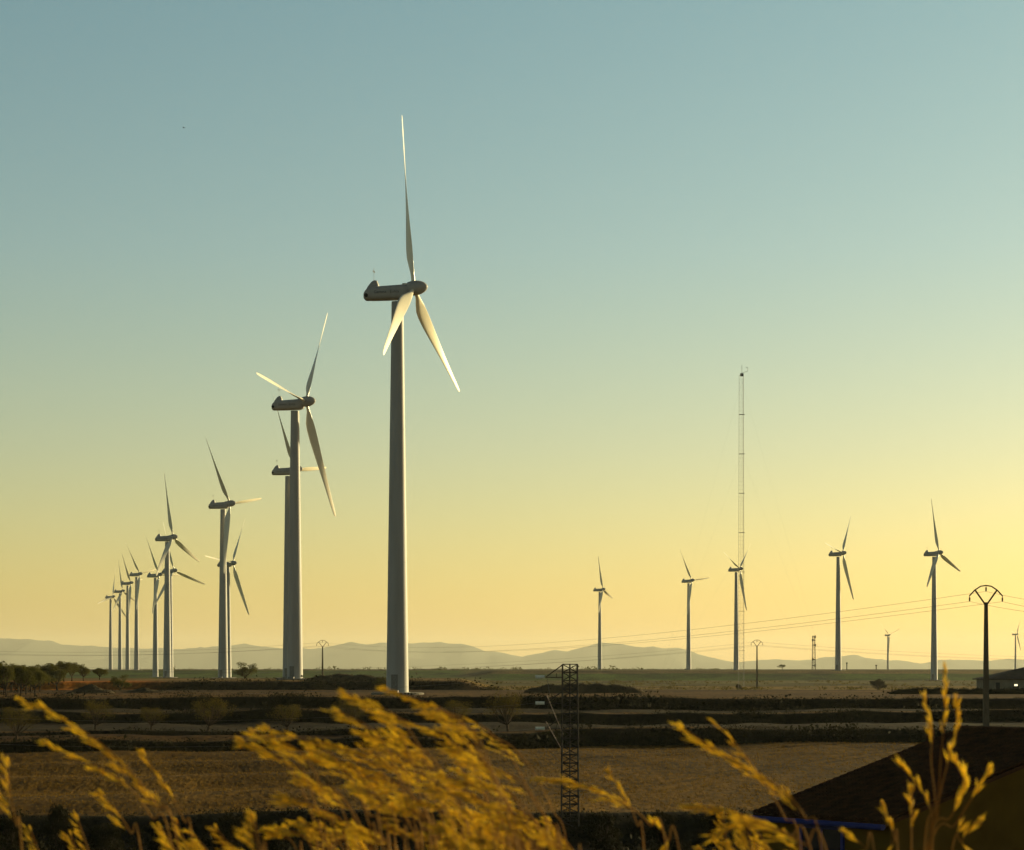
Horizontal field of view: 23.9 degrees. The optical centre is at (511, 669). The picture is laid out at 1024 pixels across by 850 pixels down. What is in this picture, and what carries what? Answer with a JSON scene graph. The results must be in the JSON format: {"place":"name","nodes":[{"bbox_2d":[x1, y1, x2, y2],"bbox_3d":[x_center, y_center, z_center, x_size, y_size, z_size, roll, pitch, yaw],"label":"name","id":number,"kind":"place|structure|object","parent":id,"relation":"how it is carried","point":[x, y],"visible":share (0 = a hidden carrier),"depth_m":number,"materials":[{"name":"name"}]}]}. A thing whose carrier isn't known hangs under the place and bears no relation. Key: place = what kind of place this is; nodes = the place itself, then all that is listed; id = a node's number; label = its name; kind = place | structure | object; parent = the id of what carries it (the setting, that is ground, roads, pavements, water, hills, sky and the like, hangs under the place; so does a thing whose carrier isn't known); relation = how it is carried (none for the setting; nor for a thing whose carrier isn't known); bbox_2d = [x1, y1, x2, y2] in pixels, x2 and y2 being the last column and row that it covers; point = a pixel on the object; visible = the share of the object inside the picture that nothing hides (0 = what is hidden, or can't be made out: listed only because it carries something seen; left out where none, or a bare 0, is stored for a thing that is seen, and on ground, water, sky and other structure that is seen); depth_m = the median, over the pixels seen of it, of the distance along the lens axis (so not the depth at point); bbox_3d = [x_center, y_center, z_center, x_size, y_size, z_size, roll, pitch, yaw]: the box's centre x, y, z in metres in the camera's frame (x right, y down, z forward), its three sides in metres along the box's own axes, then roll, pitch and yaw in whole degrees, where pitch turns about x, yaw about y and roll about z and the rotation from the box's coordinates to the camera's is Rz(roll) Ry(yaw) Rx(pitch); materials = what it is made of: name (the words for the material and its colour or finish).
{"place":"outdoors","nodes":[
{"label":"outdoors","id":0,"kind":"place"},
{"bbox_2d":[21,685,799,849],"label":"dry grass","id":1,"kind":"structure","parent":0,"point":[507,825],"depth_m":3.52,"materials":[{"name":"plant"}]},
{"bbox_2d":[0,669,1023,849],"bbox_3d":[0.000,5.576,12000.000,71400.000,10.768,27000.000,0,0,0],"label":"ground","id":2,"kind":"structure","parent":0,"point":[143,678],"depth_m":227.73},
{"bbox_2d":[0,664,14,696],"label":"orchard tree","id":3,"kind":"object","parent":2,"relation":"on","point":[7,671],"visible":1,"depth_m":299.57,"materials":[{"name":"green plant"}]},
{"bbox_2d":[0,754,22,849],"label":"grass stalk","id":4,"kind":"object","parent":2,"relation":"on","point":[6,763],"depth_m":3.60,"materials":[{"name":"plant"}]},
{"bbox_2d":[0,814,28,849],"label":"bush","id":5,"kind":"object","parent":2,"relation":"on","point":[11,835],"visible":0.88,"depth_m":133.81,"materials":[{"name":"green plant"}]},
{"bbox_2d":[0,706,41,740],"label":"almond tree","id":6,"kind":"object","parent":2,"relation":"on","point":[9,714],"visible":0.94,"depth_m":217.40,"materials":[{"name":"green plant"}]},
{"bbox_2d":[13,665,37,695],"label":"orchard tree","id":7,"kind":"object","parent":2,"relation":"on","point":[22,673],"visible":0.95,"depth_m":305.84,"materials":[{"name":"green plant"}]},
{"bbox_2d":[13,665,41,693],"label":"orchard tree","id":8,"kind":"object","parent":2,"relation":"on","point":[23,684],"visible":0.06,"depth_m":329.62,"materials":[{"name":"green plant"}]},
{"bbox_2d":[23,665,48,694],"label":"orchard tree","id":9,"kind":"object","parent":2,"relation":"on","point":[39,675],"visible":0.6,"depth_m":311.54,"materials":[{"name":"green plant"}]},
{"bbox_2d":[39,669,50,691],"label":"orchard tree","id":10,"kind":"object","parent":2,"relation":"on","point":[48,677],"visible":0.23,"depth_m":362.00,"materials":[{"name":"green plant"}]},
{"bbox_2d":[35,663,60,684],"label":"orchard tree","id":11,"kind":"object","parent":2,"relation":"on","point":[48,667],"visible":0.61,"depth_m":399.19,"materials":[{"name":"green plant"}]},
{"bbox_2d":[45,668,67,690],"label":"orchard tree","id":12,"kind":"object","parent":2,"relation":"on","point":[59,673],"visible":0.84,"depth_m":384.29,"materials":[{"name":"green plant"}]},
{"bbox_2d":[55,661,73,680],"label":"orchard tree","id":13,"kind":"object","parent":2,"relation":"on","point":[66,666],"visible":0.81,"depth_m":403.46,"materials":[{"name":"green plant"}]},
{"bbox_2d":[42,803,87,849],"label":"bush","id":14,"kind":"object","parent":2,"relation":"on","point":[59,815],"visible":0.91,"depth_m":137.35,"materials":[{"name":"green plant"}]},
{"bbox_2d":[68,662,79,680],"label":"orchard tree","id":15,"kind":"object","parent":2,"relation":"on","point":[75,667],"visible":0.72,"depth_m":407.52,"materials":[{"name":"green plant"}]},
{"bbox_2d":[77,664,90,680],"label":"orchard tree","id":16,"kind":"object","parent":2,"relation":"on","point":[84,670],"visible":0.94,"depth_m":411.68,"materials":[{"name":"green plant"}]},
{"bbox_2d":[66,684,114,692],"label":"dirt mound","id":17,"kind":"object","parent":2,"relation":"on","point":[91,688],"visible":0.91,"depth_m":344.10,"materials":[{"name":"soil"}]},
{"bbox_2d":[15,696,178,849],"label":"grass stalk","id":18,"kind":"object","parent":2,"relation":"on","point":[73,725],"depth_m":3.60,"materials":[{"name":"plant"}]},
{"bbox_2d":[81,698,114,728],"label":"almond tree","id":19,"kind":"object","parent":2,"relation":"on","point":[97,713],"visible":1,"depth_m":235.66,"materials":[{"name":"green plant"}]},
{"bbox_2d":[92,668,107,679],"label":"orchard tree","id":20,"kind":"object","parent":2,"relation":"on","point":[101,670],"visible":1,"depth_m":469.77,"materials":[{"name":"green plant"}]},
{"bbox_2d":[36,739,172,848],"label":"grass stalk","id":21,"kind":"object","parent":2,"relation":"on","point":[93,769],"depth_m":3.70,"materials":[{"name":"plant"}]},
{"bbox_2d":[87,822,124,849],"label":"bush","id":22,"kind":"object","parent":2,"relation":"on","point":[104,838],"visible":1,"depth_m":131.52,"materials":[{"name":"green plant"}]},
{"bbox_2d":[97,577,125,669],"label":"wind turbine","id":23,"kind":"object","parent":2,"relation":"on","point":[107,597],"visible":0.88,"depth_m":1866.14,"materials":[{"name":"paint"}]},
{"bbox_2d":[88,788,140,849],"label":"grass stalk","id":24,"kind":"object","parent":2,"relation":"on","point":[109,808],"depth_m":4.00,"materials":[{"name":"plant"}]},
{"bbox_2d":[110,674,131,689],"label":"shrub","id":25,"kind":"object","parent":2,"relation":"on","point":[117,682],"visible":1,"depth_m":391.59,"materials":[{"name":"green plant"}]},
{"bbox_2d":[113,560,134,669],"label":"wind turbine","id":26,"kind":"object","parent":2,"relation":"on","point":[119,635],"visible":0.94,"depth_m":1739.77,"materials":[{"name":"paint"}]},
{"bbox_2d":[121,555,141,669],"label":"wind turbine","id":27,"kind":"object","parent":2,"relation":"on","point":[128,603],"visible":0.97,"depth_m":1599.42,"materials":[{"name":"paint"}]},
{"bbox_2d":[128,548,156,669],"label":"wind turbine","id":28,"kind":"object","parent":2,"relation":"on","point":[136,638],"visible":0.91,"depth_m":1450.82,"materials":[{"name":"paint"}]},
{"bbox_2d":[122,687,164,692],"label":"dirt mound","id":29,"kind":"object","parent":2,"relation":"on","point":[143,690],"visible":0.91,"depth_m":351.15,"materials":[{"name":"soil"}]},
{"bbox_2d":[139,707,168,729],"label":"almond tree","id":30,"kind":"object","parent":2,"relation":"on","point":[149,717],"visible":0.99,"depth_m":235.63,"materials":[{"name":"green plant"}]},
{"bbox_2d":[147,543,179,676],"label":"wind turbine","id":31,"kind":"object","parent":2,"relation":"on","point":[155,629],"visible":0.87,"depth_m":1240.80,"materials":[{"name":"paint"}]},
{"bbox_2d":[136,748,192,843],"bbox_3d":[-0.516,0.971,3.930,0.182,1.690,0.058,0,0,-32],"label":"grass stalk","id":32,"kind":"object","parent":2,"relation":"on","point":[142,753],"depth_m":3.90,"materials":[{"name":"plant"}]},
{"bbox_2d":[147,818,184,849],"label":"bush","id":33,"kind":"object","parent":2,"relation":"on","point":[157,845],"visible":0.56,"depth_m":136.71,"materials":[{"name":"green plant"}]},
{"bbox_2d":[155,474,199,677],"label":"wind turbine","id":34,"kind":"object","parent":2,"relation":"on","point":[167,636],"visible":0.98,"depth_m":884.69,"materials":[{"name":"paint"}]},
{"bbox_2d":[155,528,204,677],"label":"wind turbine","id":35,"kind":"object","parent":2,"relation":"on","point":[173,570],"visible":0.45,"depth_m":1135.46,"materials":[{"name":"paint"}]},
{"bbox_2d":[190,697,238,731],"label":"almond tree","id":36,"kind":"object","parent":2,"relation":"on","point":[212,714],"visible":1,"depth_m":236.10,"materials":[{"name":"green plant"}]},
{"bbox_2d":[206,520,248,677],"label":"wind turbine","id":37,"kind":"object","parent":2,"relation":"on","point":[231,563],"visible":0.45,"depth_m":993.21,"materials":[{"name":"paint"}]},
{"bbox_2d":[211,814,248,849],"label":"bush","id":38,"kind":"object","parent":2,"relation":"on","point":[228,834],"visible":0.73,"depth_m":138.67,"materials":[{"name":"green plant"}]},
{"bbox_2d":[206,440,261,677],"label":"wind turbine","id":39,"kind":"object","parent":2,"relation":"on","point":[223,634],"visible":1,"depth_m":730.73,"materials":[{"name":"paint"}]},
{"bbox_2d":[233,662,257,677],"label":"shrub","id":40,"kind":"object","parent":2,"relation":"on","point":[247,671],"visible":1,"depth_m":639.26,"materials":[{"name":"green plant"}]},
{"bbox_2d":[253,818,296,849],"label":"bush","id":41,"kind":"object","parent":2,"relation":"on","point":[270,846],"visible":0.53,"depth_m":135.97,"materials":[{"name":"green plant"}]},
{"bbox_2d":[265,704,301,731],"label":"almond tree","id":42,"kind":"object","parent":2,"relation":"on","point":[293,712],"visible":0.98,"depth_m":236.07,"materials":[{"name":"green plant"}]},
{"bbox_2d":[256,313,335,679],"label":"wind turbine","id":43,"kind":"object","parent":2,"relation":"on","point":[294,654],"visible":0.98,"depth_m":459.94,"materials":[{"name":"paint"}]},
{"bbox_2d":[272,396,325,677],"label":"wind turbine","id":44,"kind":"object","parent":2,"relation":"on","point":[276,470],"visible":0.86,"depth_m":659.77,"materials":[{"name":"paint"}]},
{"bbox_2d":[316,640,328,674],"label":"power pole","id":45,"kind":"object","parent":2,"relation":"on","point":[322,655],"visible":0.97,"depth_m":689.86,"materials":[{"name":"concrete"}]},
{"bbox_2d":[323,591,985,647],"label":"power line","id":46,"kind":"object","parent":45,"relation":"attached to","point":[683,630],"visible":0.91,"depth_m":332.04,"materials":[{"name":"metal"}]},
{"bbox_2d":[301,673,385,681],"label":"scrub mound","id":47,"kind":"object","parent":2,"relation":"on","point":[345,677],"visible":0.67,"depth_m":403.72,"materials":[{"name":"plant"}]},
{"bbox_2d":[328,697,365,727],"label":"almond tree","id":48,"kind":"object","parent":2,"relation":"on","point":[355,708],"visible":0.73,"depth_m":236.13,"materials":[{"name":"green plant"}]},
{"bbox_2d":[372,677,385,686],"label":"shrub","id":49,"kind":"object","parent":2,"relation":"on","point":[379,680],"visible":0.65,"depth_m":397.51,"materials":[{"name":"green plant"}]},
{"bbox_2d":[363,118,459,694],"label":"wind turbine","id":50,"kind":"object","parent":2,"relation":"on","point":[400,296],"visible":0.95,"depth_m":325.64,"materials":[{"name":"paint"}]},
{"bbox_2d":[173,665,732,669],"bbox_3d":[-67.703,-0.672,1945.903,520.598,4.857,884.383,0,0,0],"label":"distant thicket","id":51,"kind":"object","parent":2,"relation":"on","point":[520,668],"visible":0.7,"depth_m":1825.77,"materials":[{"name":"green plant"}]},
{"bbox_2d":[442,700,473,723],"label":"almond tree","id":52,"kind":"object","parent":2,"relation":"on","point":[453,704],"visible":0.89,"depth_m":235.41,"materials":[{"name":"green plant"}]},
{"bbox_2d":[0,741,920,814],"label":"stubble","id":53,"kind":"object","parent":2,"relation":"on","point":[538,783],"visible":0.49,"depth_m":184.77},
{"bbox_2d":[482,690,523,730],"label":"almond tree","id":54,"kind":"object","parent":2,"relation":"on","point":[504,712],"visible":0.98,"depth_m":234.16,"materials":[{"name":"green plant"}]},
{"bbox_2d":[0,673,1023,849],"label":"scrub","id":55,"kind":"object","parent":2,"relation":"on","point":[799,732],"visible":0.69,"depth_m":231.50,"materials":[{"name":"green plant"}]},
{"bbox_2d":[535,664,579,827],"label":"lattice pylon","id":56,"kind":"object","parent":2,"relation":"on","point":[562,746],"visible":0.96,"depth_m":146.54,"materials":[{"name":"metal"}]},
{"bbox_2d":[3,703,532,720],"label":"power line","id":57,"kind":"object","parent":56,"relation":"attached to","point":[269,719],"visible":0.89,"depth_m":152.57,"materials":[{"name":"metal"}]},
{"bbox_2d":[21,677,531,694],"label":"power line","id":58,"kind":"object","parent":56,"relation":"attached to","point":[255,693],"visible":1,"depth_m":153.63,"materials":[{"name":"metal"}]},
{"bbox_2d":[523,682,644,692],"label":"scrub mound","id":59,"kind":"object","parent":2,"relation":"on","point":[592,688],"visible":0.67,"depth_m":343.71,"materials":[{"name":"plant"}]},
{"bbox_2d":[529,774,667,849],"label":"grass stalk","id":60,"kind":"object","parent":2,"relation":"on","point":[572,782],"depth_m":3.80,"materials":[{"name":"plant"}]},
{"bbox_2d":[582,811,622,849],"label":"bush","id":61,"kind":"object","parent":2,"relation":"on","point":[595,827],"visible":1,"depth_m":138.61,"materials":[{"name":"green plant"}]},
{"bbox_2d":[593,558,612,669],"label":"wind turbine","id":62,"kind":"object","parent":2,"relation":"on","point":[602,589],"visible":0.94,"depth_m":1677.74,"materials":[{"name":"paint"}]},
{"bbox_2d":[604,767,644,849],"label":"grass stalk","id":63,"kind":"object","parent":2,"relation":"on","point":[619,785],"depth_m":4.10,"materials":[{"name":"plant"}]},
{"bbox_2d":[648,815,679,849],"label":"grass stalk","id":64,"kind":"object","parent":2,"relation":"on","point":[659,826],"depth_m":3.90,"materials":[{"name":"plant"}]},
{"bbox_2d":[645,809,690,849],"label":"dry grass","id":65,"kind":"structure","parent":2,"relation":"on","point":[654,830],"depth_m":136.35,"materials":[{"name":"green plant"}]},
{"bbox_2d":[681,553,709,669],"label":"wind turbine","id":66,"kind":"object","parent":2,"relation":"on","point":[688,643],"visible":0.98,"depth_m":1480.29,"materials":[{"name":"paint"}]},
{"bbox_2d":[699,811,738,849],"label":"bush","id":67,"kind":"object","parent":2,"relation":"on","point":[707,825],"visible":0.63,"depth_m":138.51,"materials":[{"name":"green plant"}]},
{"bbox_2d":[487,679,973,689],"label":"weeds","id":68,"kind":"object","parent":2,"relation":"on","point":[714,687],"visible":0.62,"depth_m":737.65,"materials":[{"name":"green plant"}]},
{"bbox_2d":[728,546,749,669],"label":"wind turbine","id":69,"kind":"object","parent":2,"relation":"on","point":[736,644],"visible":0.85,"depth_m":1340.37,"materials":[{"name":"paint"}]},
{"bbox_2d":[658,367,828,685],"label":"measuring mast","id":70,"kind":"object","parent":2,"relation":"on","point":[741,374],"visible":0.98,"depth_m":619.95,"materials":[{"name":"metal"}]},
{"bbox_2d":[677,802,810,849],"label":"grass stalk","id":71,"kind":"object","parent":2,"relation":"on","point":[715,809],"depth_m":3.50,"materials":[{"name":"plant"}]},
{"bbox_2d":[668,721,821,849],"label":"grass stalk","id":72,"kind":"object","parent":2,"relation":"on","point":[696,740],"depth_m":3.60,"materials":[{"name":"plant"}]},
{"bbox_2d":[708,718,801,849],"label":"grass stalk","id":73,"kind":"object","parent":2,"relation":"on","point":[742,754],"depth_m":3.90,"materials":[{"name":"plant"}]},
{"bbox_2d":[754,640,762,688],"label":"power pole","id":74,"kind":"object","parent":2,"relation":"on","point":[757,665],"visible":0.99,"depth_m":697.83,"materials":[{"name":"concrete"}]},
{"bbox_2d":[24,642,751,669],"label":"power line","id":75,"kind":"object","parent":74,"relation":"attached to","point":[378,667],"visible":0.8,"depth_m":675.98,"materials":[{"name":"metal"}]},
{"bbox_2d":[39,645,750,672],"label":"power line","id":76,"kind":"object","parent":74,"relation":"attached to","point":[484,666],"visible":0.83,"depth_m":684.84,"materials":[{"name":"metal"}]},
{"bbox_2d":[107,645,762,671],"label":"power line","id":77,"kind":"object","parent":74,"relation":"attached to","point":[466,667],"visible":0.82,"depth_m":683.42,"materials":[{"name":"metal"}]},
{"bbox_2d":[700,815,826,849],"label":"grass stalk","id":78,"kind":"object","parent":2,"relation":"on","point":[718,835],"depth_m":3.40,"materials":[{"name":"plant"}]},
{"bbox_2d":[826,517,853,670],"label":"wind turbine","id":79,"kind":"object","parent":2,"relation":"on","point":[838,634],"visible":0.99,"depth_m":1135.37,"materials":[{"name":"paint"}]},
{"bbox_2d":[838,827,874,849],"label":"grass stalk","id":80,"kind":"object","parent":2,"relation":"on","point":[845,831],"depth_m":3.70,"materials":[{"name":"plant"}]},
{"bbox_2d":[869,678,886,689],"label":"bush","id":81,"kind":"object","parent":2,"relation":"on","point":[877,683],"visible":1,"depth_m":599.21,"materials":[{"name":"green plant"}]},
{"bbox_2d":[749,726,1023,849],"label":"ochre house","id":82,"kind":"structure","parent":2,"relation":"on","point":[850,801],"depth_m":93.97,"materials":[{"name":"tile"}]},
{"bbox_2d":[799,824,844,849],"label":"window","id":83,"kind":"structure","parent":82,"relation":"in","point":[834,839],"depth_m":92.92,"materials":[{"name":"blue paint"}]},
{"bbox_2d":[880,799,897,849],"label":"grass stalk","id":84,"kind":"object","parent":2,"relation":"on","point":[889,821],"depth_m":3.80,"materials":[{"name":"plant"}]},
{"bbox_2d":[881,624,898,668],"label":"wind turbine","id":85,"kind":"object","parent":2,"relation":"on","point":[888,637],"visible":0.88,"depth_m":3050.73,"materials":[{"name":"paint"}]},
{"bbox_2d":[904,783,918,849],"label":"grass stalk","id":86,"kind":"object","parent":2,"relation":"on","point":[911,790],"depth_m":3.80,"materials":[{"name":"plant"}]},
{"bbox_2d":[893,755,931,849],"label":"grass stalk","id":87,"kind":"object","parent":2,"relation":"on","point":[898,762],"depth_m":3.80,"materials":[{"name":"plant"}]},
{"bbox_2d":[920,691,936,849],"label":"grass stalk","id":88,"kind":"object","parent":2,"relation":"on","point":[929,720],"depth_m":3.80,"materials":[{"name":"plant"}]},
{"bbox_2d":[931,661,948,849],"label":"grass stalk","id":89,"kind":"object","parent":2,"relation":"on","point":[944,693],"depth_m":3.80,"materials":[{"name":"plant"}]},
{"bbox_2d":[924,500,959,680],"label":"wind turbine","id":90,"kind":"object","parent":2,"relation":"on","point":[934,672],"visible":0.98,"depth_m":1040.34,"materials":[{"name":"paint"}]},
{"bbox_2d":[928,693,961,849],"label":"grass stalk","id":91,"kind":"object","parent":2,"relation":"on","point":[958,712],"depth_m":3.80,"materials":[{"name":"plant"}]},
{"bbox_2d":[926,749,969,849],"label":"grass stalk","id":92,"kind":"object","parent":2,"relation":"on","point":[960,793],"depth_m":3.80,"materials":[{"name":"plant"}]},
{"bbox_2d":[886,687,1023,693],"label":"hedge","id":93,"kind":"object","parent":2,"relation":"on","point":[977,690],"visible":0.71,"depth_m":329.34,"materials":[{"name":"green plant"}]},
{"bbox_2d":[929,762,992,849],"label":"grass stalk","id":94,"kind":"object","parent":2,"relation":"on","point":[977,788],"depth_m":3.80,"materials":[{"name":"plant"}]},
{"bbox_2d":[951,812,986,849],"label":"grass stalk","id":95,"kind":"object","parent":2,"relation":"on","point":[979,820],"depth_m":3.80,"materials":[{"name":"plant"}]},
{"bbox_2d":[969,585,1002,725],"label":"power pole","id":96,"kind":"object","parent":2,"relation":"on","point":[986,686],"visible":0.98,"depth_m":238.84,"materials":[{"name":"metal"}]},
{"bbox_2d":[321,601,969,651],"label":"power line","id":97,"kind":"object","parent":96,"relation":"attached to","point":[720,632],"visible":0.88,"depth_m":310.46,"materials":[{"name":"metal"}]},
{"bbox_2d":[333,602,996,651],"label":"power line","id":98,"kind":"object","parent":96,"relation":"attached to","point":[737,633],"visible":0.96,"depth_m":310.89,"materials":[{"name":"metal"}]},
{"bbox_2d":[972,667,1023,688],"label":"farm shed","id":99,"kind":"structure","parent":2,"relation":"on","point":[1013,678],"depth_m":420.00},
{"bbox_2d":[1012,621,1020,668],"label":"wind turbine","id":100,"kind":"object","parent":2,"relation":"on","point":[1015,660],"visible":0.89,"depth_m":3150.53,"materials":[{"name":"paint"}]},
{"bbox_2d":[0,638,1023,668],"bbox_3d":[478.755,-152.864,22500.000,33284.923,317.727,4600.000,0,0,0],"label":"mountains","id":101,"kind":"structure","parent":0,"point":[424,655],"depth_m":21416.77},
{"bbox_2d":[0,0,1023,663],"label":"sky","id":102,"kind":"structure","parent":0,"point":[620,210],"materials":[{"name":"blue"}]},
{"bbox_2d":[812,636,815,669],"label":"telecom tower","id":103,"kind":"structure","parent":0,"point":[814,665],"depth_m":1698.96,"materials":[{"name":"metal"}]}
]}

